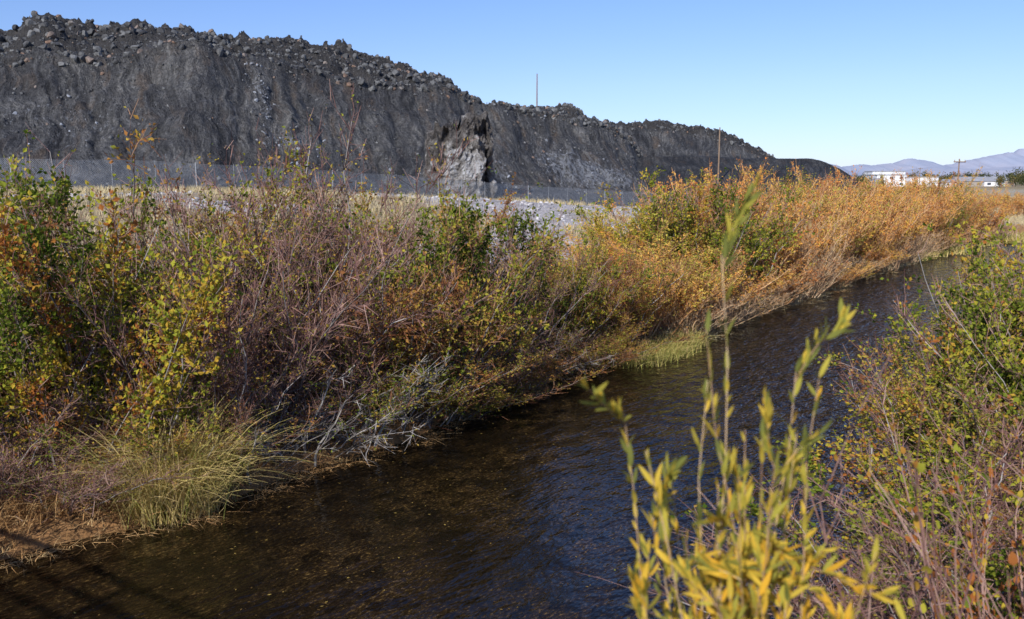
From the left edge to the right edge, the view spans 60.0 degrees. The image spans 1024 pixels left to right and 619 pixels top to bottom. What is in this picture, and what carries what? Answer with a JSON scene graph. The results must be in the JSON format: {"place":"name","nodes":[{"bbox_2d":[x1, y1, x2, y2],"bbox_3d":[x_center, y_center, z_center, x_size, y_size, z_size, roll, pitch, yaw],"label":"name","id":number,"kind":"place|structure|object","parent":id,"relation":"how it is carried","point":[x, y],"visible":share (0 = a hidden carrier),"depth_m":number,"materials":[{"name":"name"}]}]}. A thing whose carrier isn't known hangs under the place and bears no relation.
{"place":"outdoors","nodes":[
{"label":"outdoors","id":0,"kind":"place"},
{"bbox_2d":[0,240,1023,618],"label":"river water","id":1,"kind":"structure","parent":0,"point":[452,576],"depth_m":13.50,"materials":[{"name":"liquid"}]},
{"bbox_2d":[9,306,1021,618],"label":"floating leaves","id":2,"kind":"object","parent":1,"relation":"on","point":[471,524],"visible":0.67,"depth_m":13.57,"materials":[{"name":"yellow plant"}]},
{"bbox_2d":[0,179,1023,618],"bbox_3d":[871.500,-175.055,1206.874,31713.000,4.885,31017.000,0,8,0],"label":"ground","id":3,"kind":"structure","parent":0,"point":[48,531],"depth_m":16.66,"materials":[{"name":"gravel"}]},
{"bbox_2d":[0,435,135,554],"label":"grass","id":4,"kind":"structure","parent":3,"relation":"on","point":[46,503],"depth_m":12.39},
{"bbox_2d":[0,329,154,508],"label":"red twig shrub","id":5,"kind":"object","parent":3,"relation":"on","point":[39,446],"visible":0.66,"depth_m":13.04,"materials":[{"name":"grey plant"}]},
{"bbox_2d":[0,168,193,446],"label":"willow shrub","id":6,"kind":"object","parent":3,"relation":"on","point":[72,254],"visible":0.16,"depth_m":15.39,"materials":[{"name":"green plant"}]},
{"bbox_2d":[0,368,213,521],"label":"red twig shrub","id":7,"kind":"object","parent":3,"relation":"on","point":[100,485],"visible":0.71,"depth_m":12.31,"materials":[{"name":"grey plant"}]},
{"bbox_2d":[0,269,233,483],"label":"willow shrub","id":8,"kind":"object","parent":3,"relation":"on","point":[20,388],"visible":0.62,"depth_m":13.11,"materials":[{"name":"green plant"}]},
{"bbox_2d":[0,168,283,464],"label":"willow shrub","id":9,"kind":"object","parent":3,"relation":"on","point":[164,385],"visible":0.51,"depth_m":13.15,"materials":[{"name":"green plant"}]},
{"bbox_2d":[0,125,320,428],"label":"willow shrub","id":10,"kind":"object","parent":3,"relation":"on","point":[118,257],"visible":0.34,"depth_m":13.88,"materials":[{"name":"green plant"}]},
{"bbox_2d":[1,378,338,529],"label":"tall grass clump","id":11,"kind":"object","parent":3,"relation":"on","point":[181,497],"visible":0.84,"depth_m":13.00,"materials":[{"name":"plant"}]},
{"bbox_2d":[0,98,347,390],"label":"willow shrub","id":12,"kind":"object","parent":3,"relation":"on","point":[191,238],"visible":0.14,"depth_m":17.13,"materials":[{"name":"green plant"}]},
{"bbox_2d":[23,357,334,489],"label":"willow shrub","id":13,"kind":"object","parent":3,"relation":"on","point":[137,433],"visible":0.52,"depth_m":13.27,"materials":[{"name":"plant"}]},
{"bbox_2d":[7,275,351,471],"bbox_3d":[-5.386,1.005,14.421,5.739,3.486,3.731,0,8,-1],"label":"red twig shrub","id":14,"kind":"object","parent":3,"relation":"on","point":[245,374],"visible":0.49,"depth_m":14.04,"materials":[{"name":"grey plant"}]},
{"bbox_2d":[23,128,400,449],"bbox_3d":[-4.979,-0.327,15.354,6.805,5.779,5.450,-3,9,-20],"label":"red twig shrub","id":15,"kind":"object","parent":3,"relation":"on","point":[253,282],"visible":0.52,"depth_m":15.44,"materials":[{"name":"grey plant"}]},
{"bbox_2d":[144,385,362,484],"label":"bare branch shrub","id":16,"kind":"object","parent":3,"relation":"on","point":[290,446],"visible":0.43,"depth_m":14.68,"materials":[{"name":"grey plant"}]},
{"bbox_2d":[41,79,476,389],"bbox_3d":[-5.093,-1.341,17.976,8.746,6.198,5.685,-1,8,-5],"label":"red twig shrub","id":17,"kind":"object","parent":3,"relation":"on","point":[325,226],"visible":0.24,"depth_m":17.29,"materials":[{"name":"grey plant"}]},
{"bbox_2d":[151,298,384,453],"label":"red twig shrub","id":18,"kind":"object","parent":3,"relation":"on","point":[304,416],"visible":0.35,"depth_m":15.63,"materials":[{"name":"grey plant"}]},
{"bbox_2d":[77,108,459,433],"bbox_3d":[-4.222,-0.792,16.263,5.685,6.198,8.746,-6,10,-35],"label":"red twig shrub","id":19,"kind":"object","parent":3,"relation":"on","point":[284,315],"visible":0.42,"depth_m":15.37,"materials":[{"name":"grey plant"}]},
{"bbox_2d":[112,323,454,453],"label":"bare branch shrub","id":20,"kind":"object","parent":3,"relation":"on","point":[317,412],"visible":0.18,"depth_m":16.11,"materials":[{"name":"grey plant"}]},
{"bbox_2d":[171,359,434,468],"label":"bare branch shrub","id":21,"kind":"object","parent":3,"relation":"on","point":[315,455],"visible":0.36,"depth_m":15.65,"materials":[{"name":"grey plant"}]},
{"bbox_2d":[189,348,449,464],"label":"bare branch shrub","id":22,"kind":"object","parent":3,"relation":"on","point":[378,437],"visible":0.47,"depth_m":15.55,"materials":[{"name":"grey plant"}]},
{"bbox_2d":[152,119,492,347],"bbox_3d":[-3.911,-1.381,20.506,6.805,5.779,5.450,5,10,29],"label":"red twig shrub","id":23,"kind":"object","parent":3,"relation":"on","point":[271,167],"visible":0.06,"depth_m":19.52,"materials":[{"name":"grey plant"}]},
{"bbox_2d":[0,13,670,206],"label":"slag heap","id":24,"kind":"object","parent":3,"relation":"on","point":[211,95],"visible":0.66,"depth_m":107.39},
{"bbox_2d":[0,10,773,198],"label":"slag boulders","id":25,"kind":"object","parent":24,"relation":"on","point":[97,50],"visible":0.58,"depth_m":120.63,"materials":[{"name":"stone"}]},
{"bbox_2d":[140,152,534,429],"bbox_3d":[-3.033,-0.443,17.238,7.652,5.423,4.974,-2,9,-12],"label":"red twig shrub","id":26,"kind":"object","parent":3,"relation":"on","point":[351,340],"visible":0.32,"depth_m":16.18,"materials":[{"name":"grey plant"}]},
{"bbox_2d":[226,323,521,438],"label":"willow shrub","id":27,"kind":"object","parent":3,"relation":"on","point":[388,387],"visible":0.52,"depth_m":16.12,"materials":[{"name":"grey plant"}]},
{"bbox_2d":[244,164,525,406],"bbox_3d":[-2.877,-0.499,18.895,6.043,5.310,5.542,7,11,38],"label":"willow shrub","id":28,"kind":"object","parent":3,"relation":"on","point":[438,249],"visible":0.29,"depth_m":17.96,"materials":[{"name":"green plant"}]},
{"bbox_2d":[217,164,585,426],"bbox_3d":[-2.771,-0.298,17.678,6.305,5.170,6.085,-6,10,-33],"label":"willow shrub","id":29,"kind":"object","parent":3,"relation":"on","point":[435,292],"visible":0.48,"depth_m":16.79,"materials":[{"name":"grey plant"}]},
{"bbox_2d":[293,158,523,304],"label":"willow shrub","id":30,"kind":"object","parent":3,"relation":"on","point":[496,216],"visible":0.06,"depth_m":21.80,"materials":[{"name":"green plant"}]},
{"bbox_2d":[327,351,494,434],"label":"bare branch shrub","id":31,"kind":"object","parent":3,"relation":"on","point":[434,415],"visible":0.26,"depth_m":17.27,"materials":[{"name":"grey plant"}]},
{"bbox_2d":[291,184,568,386],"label":"willow shrub","id":32,"kind":"object","parent":3,"relation":"on","point":[524,272],"visible":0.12,"depth_m":18.80,"materials":[{"name":"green plant"}]},
{"bbox_2d":[350,335,538,427],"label":"willow shrub","id":33,"kind":"object","parent":3,"relation":"on","point":[467,392],"visible":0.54,"depth_m":17.29,"materials":[{"name":"grey plant"}]},
{"bbox_2d":[0,257,917,572],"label":"bank grass","id":34,"kind":"structure","parent":3,"relation":"on","point":[296,473],"depth_m":15.13,"materials":[{"name":"plant"}]},
{"bbox_2d":[357,179,569,379],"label":"willow shrub","id":35,"kind":"object","parent":3,"relation":"on","point":[523,226],"visible":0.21,"depth_m":20.06,"materials":[{"name":"green plant"}]},
{"bbox_2d":[387,362,575,419],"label":"willow shrub","id":36,"kind":"object","parent":3,"relation":"on","point":[487,403],"visible":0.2,"depth_m":18.40,"materials":[{"name":"green plant"}]},
{"bbox_2d":[429,322,572,402],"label":"red twig shrub","id":37,"kind":"object","parent":3,"relation":"on","point":[519,376],"visible":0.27,"depth_m":19.64,"materials":[{"name":"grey plant"}]},
{"bbox_2d":[13,190,992,264],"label":"gravel stones","id":38,"kind":"object","parent":3,"relation":"on","point":[539,218],"visible":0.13,"depth_m":57.09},
{"bbox_2d":[0,157,1023,207],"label":"chain link fence","id":39,"kind":"object","parent":3,"relation":"on","point":[48,169],"visible":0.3,"depth_m":67.88,"materials":[{"name":"grey"}]},
{"bbox_2d":[407,205,636,371],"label":"red twig shrub","id":40,"kind":"object","parent":3,"relation":"on","point":[557,293],"visible":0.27,"depth_m":21.37,"materials":[{"name":"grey plant"}]},
{"bbox_2d":[450,350,613,406],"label":"willow shrub","id":41,"kind":"object","parent":3,"relation":"on","point":[516,390],"visible":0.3,"depth_m":19.82,"materials":[{"name":"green plant"}]},
{"bbox_2d":[449,230,619,366],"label":"willow shrub","id":42,"kind":"object","parent":3,"relation":"on","point":[563,321],"visible":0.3,"depth_m":22.93,"materials":[{"name":"green plant"}]},
{"bbox_2d":[464,325,607,390],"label":"willow shrub","id":43,"kind":"object","parent":3,"relation":"on","point":[544,355],"visible":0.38,"depth_m":20.41,"materials":[{"name":"green plant"}]},
{"bbox_2d":[514,315,646,373],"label":"red twig shrub","id":44,"kind":"object","parent":3,"relation":"on","point":[574,342],"visible":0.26,"depth_m":21.96,"materials":[{"name":"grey plant"}]},
{"bbox_2d":[490,226,673,351],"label":"willow shrub","id":45,"kind":"object","parent":3,"relation":"on","point":[596,305],"visible":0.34,"depth_m":23.39,"materials":[{"name":"green plant"}]},
{"bbox_2d":[519,321,661,374],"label":"willow shrub","id":46,"kind":"object","parent":3,"relation":"on","point":[628,355],"visible":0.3,"depth_m":22.78,"materials":[{"name":"green plant"}]},
{"bbox_2d":[526,240,669,349],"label":"willow shrub","id":47,"kind":"object","parent":3,"relation":"on","point":[631,270],"visible":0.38,"depth_m":24.12,"materials":[{"name":"green plant"}]},
{"bbox_2d":[523,231,701,284],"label":"autumn willow shrub","id":48,"kind":"object","parent":3,"relation":"on","point":[668,243],"visible":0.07,"depth_m":28.36,"materials":[{"name":"orange plant"}]},
{"bbox_2d":[551,239,693,340],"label":"autumn willow shrub","id":49,"kind":"object","parent":3,"relation":"on","point":[666,303],"visible":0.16,"depth_m":26.28,"materials":[{"name":"orange plant"}]},
{"bbox_2d":[541,307,705,362],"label":"willow shrub","id":50,"kind":"object","parent":3,"relation":"on","point":[620,338],"visible":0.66,"depth_m":23.47,"materials":[{"name":"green plant"}]},
{"bbox_2d":[558,238,695,342],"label":"willow shrub","id":51,"kind":"object","parent":3,"relation":"on","point":[644,306],"visible":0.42,"depth_m":24.83,"materials":[{"name":"green plant"}]},
{"bbox_2d":[553,229,742,283],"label":"autumn willow shrub","id":52,"kind":"object","parent":3,"relation":"on","point":[711,252],"visible":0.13,"depth_m":29.66,"materials":[{"name":"orange plant"}]},
{"bbox_2d":[545,235,750,337],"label":"autumn willow shrub","id":53,"kind":"object","parent":3,"relation":"on","point":[699,293],"visible":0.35,"depth_m":26.62,"materials":[{"name":"orange plant"}]},
{"bbox_2d":[552,165,762,269],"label":"willow shrub","id":54,"kind":"object","parent":3,"relation":"on","point":[672,223],"visible":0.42,"depth_m":31.68,"materials":[{"name":"green plant"}]},
{"bbox_2d":[563,200,761,281],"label":"autumn willow shrub","id":55,"kind":"object","parent":3,"relation":"on","point":[660,234],"visible":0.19,"depth_m":31.55,"materials":[{"name":"orange plant"}]},
{"bbox_2d":[605,324,722,367],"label":"green bank grass","id":56,"kind":"structure","parent":3,"relation":"on","point":[676,348],"depth_m":25.04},
{"bbox_2d":[586,177,762,302],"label":"willow shrub","id":57,"kind":"object","parent":3,"relation":"on","point":[647,233],"visible":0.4,"depth_m":30.65,"materials":[{"name":"green plant"}]},
{"bbox_2d":[575,183,780,254],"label":"autumn willow shrub","id":58,"kind":"object","parent":3,"relation":"on","point":[631,229],"visible":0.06,"depth_m":33.52,"materials":[{"name":"orange plant"}]},
{"bbox_2d":[621,283,749,335],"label":"autumn willow shrub","id":59,"kind":"object","parent":3,"relation":"on","point":[697,316],"visible":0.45,"depth_m":27.48,"materials":[{"name":"orange plant"}]},
{"bbox_2d":[612,120,774,157],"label":"slag terrace","id":60,"kind":"structure","parent":3,"relation":"on","point":[707,144],"depth_m":183.73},
{"bbox_2d":[601,232,792,330],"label":"autumn willow shrub","id":61,"kind":"object","parent":3,"relation":"on","point":[713,281],"visible":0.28,"depth_m":28.10,"materials":[{"name":"orange plant"}]},
{"bbox_2d":[633,167,764,256],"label":"willow shrub","id":62,"kind":"object","parent":3,"relation":"on","point":[732,199],"visible":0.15,"depth_m":33.16,"materials":[{"name":"green plant"}]},
{"bbox_2d":[633,158,791,237],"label":"autumn willow shrub","id":63,"kind":"object","parent":3,"relation":"on","point":[727,187],"visible":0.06,"depth_m":35.09,"materials":[{"name":"orange plant"}]},
{"bbox_2d":[669,283,792,328],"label":"autumn willow shrub","id":64,"kind":"object","parent":3,"relation":"on","point":[754,304],"visible":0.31,"depth_m":28.97,"materials":[{"name":"orange plant"}]},
{"bbox_2d":[644,183,818,305],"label":"willow shrub","id":65,"kind":"object","parent":3,"relation":"on","point":[760,250],"visible":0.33,"depth_m":32.27,"materials":[{"name":"green plant"}]},
{"bbox_2d":[648,170,814,296],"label":"autumn willow shrub","id":66,"kind":"object","parent":3,"relation":"on","point":[792,214],"visible":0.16,"depth_m":34.05,"materials":[{"name":"orange plant"}]},
{"bbox_2d":[647,151,816,235],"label":"autumn willow shrub","id":67,"kind":"object","parent":3,"relation":"on","point":[744,183],"visible":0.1,"depth_m":36.64,"materials":[{"name":"orange plant"}]},
{"bbox_2d":[576,170,905,618],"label":"yellow willow sapling","id":68,"kind":"object","parent":3,"relation":"on","point":[759,545],"visible":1,"depth_m":2.63,"materials":[{"name":"plant"}]},
{"bbox_2d":[638,155,860,199],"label":"slag mound","id":69,"kind":"object","parent":3,"relation":"on","point":[682,165],"visible":0.38,"depth_m":157.58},
{"bbox_2d":[683,260,816,317],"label":"autumn willow shrub","id":70,"kind":"object","parent":3,"relation":"on","point":[749,290],"visible":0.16,"depth_m":31.03,"materials":[{"name":"orange plant"}]},
{"bbox_2d":[728,279,814,311],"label":"autumn willow shrub","id":71,"kind":"object","parent":3,"relation":"on","point":[767,301],"visible":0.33,"depth_m":32.51,"materials":[{"name":"orange plant"}]},
{"bbox_2d":[695,176,861,294],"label":"autumn willow shrub","id":72,"kind":"object","parent":3,"relation":"on","point":[816,244],"visible":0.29,"depth_m":35.45,"materials":[{"name":"orange plant"}]},
{"bbox_2d":[739,255,851,305],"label":"autumn willow shrub","id":73,"kind":"object","parent":3,"relation":"on","point":[797,268],"visible":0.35,"depth_m":34.33,"materials":[{"name":"orange plant"}]},
{"bbox_2d":[732,155,861,223],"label":"autumn willow shrub","id":74,"kind":"object","parent":3,"relation":"on","point":[837,182],"visible":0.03,"depth_m":45.98,"materials":[{"name":"orange plant"}]},
{"bbox_2d":[574,472,1023,618],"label":"red twig shrub","id":75,"kind":"object","parent":3,"relation":"on","point":[886,608],"visible":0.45,"depth_m":7.03,"materials":[{"name":"grey plant"}]},
{"bbox_2d":[753,190,852,274],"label":"autumn willow shrub","id":76,"kind":"object","parent":3,"relation":"on","point":[834,243],"visible":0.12,"depth_m":37.21,"materials":[{"name":"orange plant"}]},
{"bbox_2d":[723,172,883,236],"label":"autumn willow shrub","id":77,"kind":"object","parent":3,"relation":"on","point":[824,198],"visible":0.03,"depth_m":42.48,"materials":[{"name":"orange plant"}]},
{"bbox_2d":[759,240,857,298],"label":"autumn willow shrub","id":78,"kind":"object","parent":3,"relation":"on","point":[822,286],"visible":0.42,"depth_m":36.21,"materials":[{"name":"orange plant"}]},
{"bbox_2d":[645,244,984,343],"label":"bank grass","id":79,"kind":"structure","parent":3,"relation":"on","point":[795,303],"depth_m":35.17,"materials":[{"name":"plant"}]},
{"bbox_2d":[759,182,878,271],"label":"autumn willow shrub","id":80,"kind":"object","parent":3,"relation":"on","point":[831,241],"visible":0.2,"depth_m":38.82,"materials":[{"name":"orange plant"}]},
{"bbox_2d":[766,182,892,266],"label":"autumn willow shrub","id":81,"kind":"object","parent":3,"relation":"on","point":[859,242],"visible":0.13,"depth_m":41.58,"materials":[{"name":"orange plant"}]},
{"bbox_2d":[790,158,895,217],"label":"autumn willow shrub","id":82,"kind":"object","parent":3,"relation":"on","point":[882,188],"visible":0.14,"depth_m":51.37,"materials":[{"name":"orange plant"}]},
{"bbox_2d":[670,409,1023,618],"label":"willow shrub","id":83,"kind":"object","parent":3,"relation":"on","point":[990,572],"visible":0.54,"depth_m":8.57,"materials":[{"name":"green plant"}]},
{"bbox_2d":[696,351,1023,618],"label":"red twig sapling","id":84,"kind":"object","parent":3,"relation":"on","point":[918,522],"visible":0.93,"depth_m":3.74,"materials":[{"name":"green plant"}]},
{"bbox_2d":[813,178,911,272],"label":"autumn willow shrub","id":85,"kind":"object","parent":3,"relation":"on","point":[865,244],"visible":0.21,"depth_m":45.00,"materials":[{"name":"orange plant"}]},
{"bbox_2d":[812,187,933,250],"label":"autumn willow shrub","id":86,"kind":"object","parent":3,"relation":"on","point":[907,233],"visible":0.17,"depth_m":48.86,"materials":[{"name":"orange plant"}]},
{"bbox_2d":[849,235,910,273],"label":"autumn willow shrub","id":87,"kind":"object","parent":3,"relation":"on","point":[875,256],"visible":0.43,"depth_m":45.45,"materials":[{"name":"orange plant"}]},
{"bbox_2d":[829,176,936,266],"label":"autumn willow shrub","id":88,"kind":"object","parent":3,"relation":"on","point":[903,217],"visible":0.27,"depth_m":46.90,"materials":[{"name":"orange plant"}]},
{"bbox_2d":[754,352,1023,616],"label":"red twig shrub","id":89,"kind":"object","parent":3,"relation":"on","point":[1001,478],"visible":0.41,"depth_m":9.71,"materials":[{"name":"grey plant"}]},
{"bbox_2d":[775,345,1023,560],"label":"willow shrub","id":90,"kind":"object","parent":3,"relation":"on","point":[925,451],"visible":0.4,"depth_m":10.82,"materials":[{"name":"green plant"}]},
{"bbox_2d":[807,383,1023,618],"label":"red twig sapling","id":91,"kind":"object","parent":3,"relation":"on","point":[970,599],"visible":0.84,"depth_m":6.03,"materials":[{"name":"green plant"}]},
{"bbox_2d":[815,297,1023,507],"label":"willow shrub","id":92,"kind":"object","parent":3,"relation":"on","point":[895,360],"visible":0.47,"depth_m":11.88,"materials":[{"name":"green plant"}]},
{"bbox_2d":[860,176,983,250],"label":"autumn willow shrub","id":93,"kind":"object","parent":3,"relation":"on","point":[938,212],"visible":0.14,"depth_m":55.29,"materials":[{"name":"orange plant"}]},
{"bbox_2d":[885,178,986,246],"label":"willow shrub","id":94,"kind":"object","parent":3,"relation":"on","point":[954,220],"visible":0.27,"depth_m":59.67,"materials":[{"name":"orange plant"}]},
{"bbox_2d":[851,167,1023,187],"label":"distant trees","id":95,"kind":"object","parent":3,"relation":"on","point":[1018,177],"visible":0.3,"depth_m":432.45,"materials":[{"name":"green plant"}]},
{"bbox_2d":[855,223,1023,432],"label":"willow shrub","id":96,"kind":"object","parent":3,"relation":"on","point":[1018,308],"visible":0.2,"depth_m":14.49,"materials":[{"name":"green plant"}]},
{"bbox_2d":[869,249,1023,476],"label":"willow shrub","id":97,"kind":"object","parent":3,"relation":"on","point":[964,304],"visible":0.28,"depth_m":12.65,"materials":[{"name":"green plant"}]},
{"bbox_2d":[880,250,1023,510],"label":"willow shrub","id":98,"kind":"object","parent":3,"relation":"on","point":[1007,362],"visible":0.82,"depth_m":11.55,"materials":[{"name":"green plant"}]},
{"bbox_2d":[945,182,1023,235],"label":"autumn willow shrub","id":99,"kind":"object","parent":3,"relation":"on","point":[998,221],"visible":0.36,"depth_m":67.95,"materials":[{"name":"orange plant"}]},
{"bbox_2d":[955,217,1023,352],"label":"willow shrub","id":100,"kind":"object","parent":3,"relation":"on","point":[974,232],"visible":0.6,"depth_m":13.96,"materials":[{"name":"green plant"}]},
{"bbox_2d":[0,183,1023,423],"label":"dry grass field","id":101,"kind":"structure","parent":0,"point":[103,190],"depth_m":49.07,"materials":[{"name":"plant"}]},
{"bbox_2d":[423,111,497,199],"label":"rock outcrop","id":102,"kind":"object","parent":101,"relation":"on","point":[480,148],"visible":0.8,"depth_m":100.43,"materials":[{"name":"stone"}]},
{"bbox_2d":[0,0,1023,166],"label":"sky","id":103,"kind":"structure","parent":0,"point":[841,83],"materials":[{"name":"blue"}]},
{"bbox_2d":[830,149,1023,174],"bbox_3d":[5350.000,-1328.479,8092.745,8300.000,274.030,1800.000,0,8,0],"label":"mountain range","id":104,"kind":"structure","parent":0,"point":[1011,159],"depth_m":7868.88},
{"bbox_2d":[853,166,1023,177],"bbox_3d":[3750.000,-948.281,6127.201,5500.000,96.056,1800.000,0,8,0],"label":"mountain range","id":105,"kind":"structure","parent":0,"point":[1002,170],"depth_m":5898.52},
{"bbox_2d":[914,230,1023,262],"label":"green bank grass","id":106,"kind":"structure","parent":0,"point":[959,249],"depth_m":59.26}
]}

